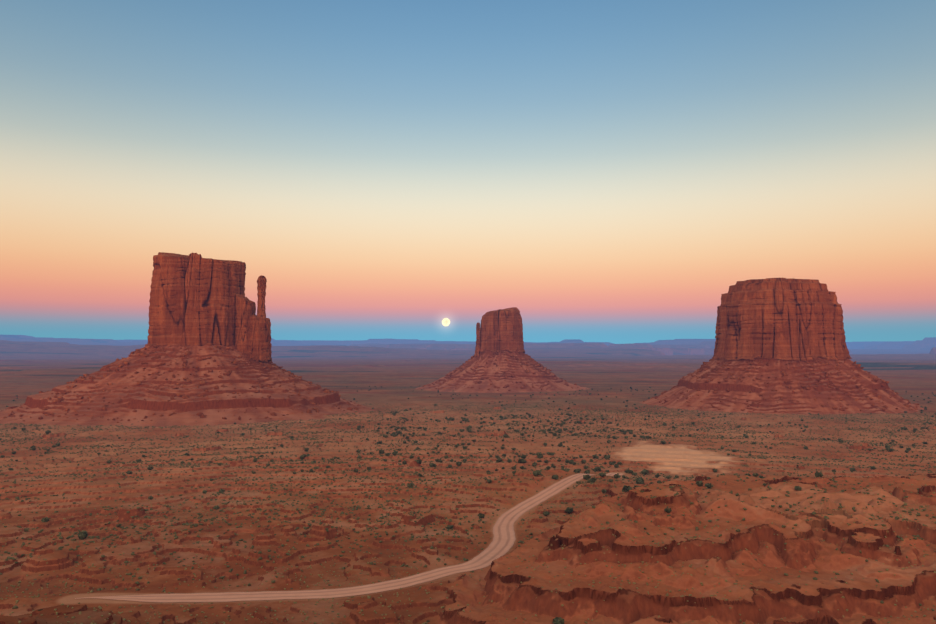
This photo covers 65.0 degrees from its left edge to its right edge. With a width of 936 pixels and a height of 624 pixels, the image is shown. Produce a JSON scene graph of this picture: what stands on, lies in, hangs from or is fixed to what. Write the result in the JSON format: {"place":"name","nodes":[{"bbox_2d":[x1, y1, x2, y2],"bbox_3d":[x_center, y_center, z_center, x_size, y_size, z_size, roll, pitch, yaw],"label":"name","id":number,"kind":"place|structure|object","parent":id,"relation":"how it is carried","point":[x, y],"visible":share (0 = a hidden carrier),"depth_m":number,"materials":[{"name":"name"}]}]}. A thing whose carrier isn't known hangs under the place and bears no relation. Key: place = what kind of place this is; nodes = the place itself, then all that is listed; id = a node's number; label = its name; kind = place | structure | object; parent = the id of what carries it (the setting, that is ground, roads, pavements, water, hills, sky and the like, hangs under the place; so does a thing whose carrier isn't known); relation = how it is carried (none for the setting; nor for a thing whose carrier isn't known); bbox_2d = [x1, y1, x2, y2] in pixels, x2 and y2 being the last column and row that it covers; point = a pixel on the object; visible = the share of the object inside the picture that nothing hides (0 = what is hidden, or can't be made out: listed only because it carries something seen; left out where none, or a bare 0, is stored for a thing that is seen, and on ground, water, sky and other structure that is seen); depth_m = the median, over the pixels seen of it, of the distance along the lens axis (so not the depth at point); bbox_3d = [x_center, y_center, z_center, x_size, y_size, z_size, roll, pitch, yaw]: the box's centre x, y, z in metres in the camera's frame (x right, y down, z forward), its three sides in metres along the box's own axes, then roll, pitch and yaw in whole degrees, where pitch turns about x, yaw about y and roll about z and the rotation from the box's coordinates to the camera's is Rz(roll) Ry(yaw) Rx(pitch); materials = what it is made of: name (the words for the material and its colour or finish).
{"place":"outdoors","nodes":[
{"label":"outdoors","id":0,"kind":"place"},
{"bbox_2d":[75,473,622,602],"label":"dirt road","id":1,"kind":"structure","parent":0,"point":[502,543],"depth_m":352.70,"materials":[{"name":"brown soil"}]},
{"bbox_2d":[442,318,449,325],"bbox_3d":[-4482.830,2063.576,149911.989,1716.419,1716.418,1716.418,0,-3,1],"label":"moon","id":2,"kind":"object","parent":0,"point":[445,321],"visible":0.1,"depth_m":149274.58,"materials":[{"name":"white"}]},
{"bbox_2d":[0,335,935,623],"bbox_3d":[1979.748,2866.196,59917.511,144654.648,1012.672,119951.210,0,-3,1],"label":"ground","id":3,"kind":"structure","parent":0,"point":[386,371],"depth_m":483.45,"materials":[{"name":"brown soil"}]},
{"bbox_2d":[0,252,374,426],"bbox_3d":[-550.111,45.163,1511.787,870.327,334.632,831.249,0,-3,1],"label":"butte","id":4,"kind":"object","parent":3,"relation":"on","point":[198,302],"visible":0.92,"depth_m":1388.67,"materials":[{"name":"brown stone"}]},
{"bbox_2d":[1,342,360,422],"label":"boulders","id":5,"kind":"object","parent":4,"relation":"on","point":[228,373],"visible":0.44,"depth_m":1355.57,"materials":[{"name":"brown stone"}]},
{"bbox_2d":[0,385,935,623],"bbox_3d":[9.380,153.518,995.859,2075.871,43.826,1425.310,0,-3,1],"label":"shrubs","id":6,"kind":"object","parent":3,"relation":"on","point":[431,508],"visible":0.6,"depth_m":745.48,"materials":[{"name":"green plant"}]},
{"bbox_2d":[0,474,935,623],"bbox_3d":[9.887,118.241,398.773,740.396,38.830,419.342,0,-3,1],"label":"grass tufts","id":7,"kind":"object","parent":3,"relation":"on","point":[307,586],"visible":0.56,"depth_m":361.50,"materials":[{"name":"green plant"}]},
{"bbox_2d":[416,307,589,392],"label":"butte","id":8,"kind":"object","parent":3,"relation":"on","point":[499,331],"visible":0.88,"depth_m":2305.27,"materials":[{"name":"brown stone"}]},
{"bbox_2d":[422,349,578,390],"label":"boulders","id":9,"kind":"object","parent":8,"relation":"on","point":[503,373],"visible":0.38,"depth_m":2291.48,"materials":[{"name":"brown stone"}]},
{"bbox_2d":[640,278,924,414],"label":"butte","id":10,"kind":"object","parent":3,"relation":"on","point":[774,321],"visible":0.94,"depth_m":1529.77,"materials":[{"name":"brown stone"}]},
{"bbox_2d":[643,356,919,411],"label":"boulders","id":11,"kind":"object","parent":10,"relation":"on","point":[788,382],"visible":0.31,"depth_m":1498.28,"materials":[{"name":"brown stone"}]},
{"bbox_2d":[0,0,935,343],"label":"sky","id":12,"kind":"structure","parent":0,"point":[595,170],"materials":[{"name":"blue"}]}
]}

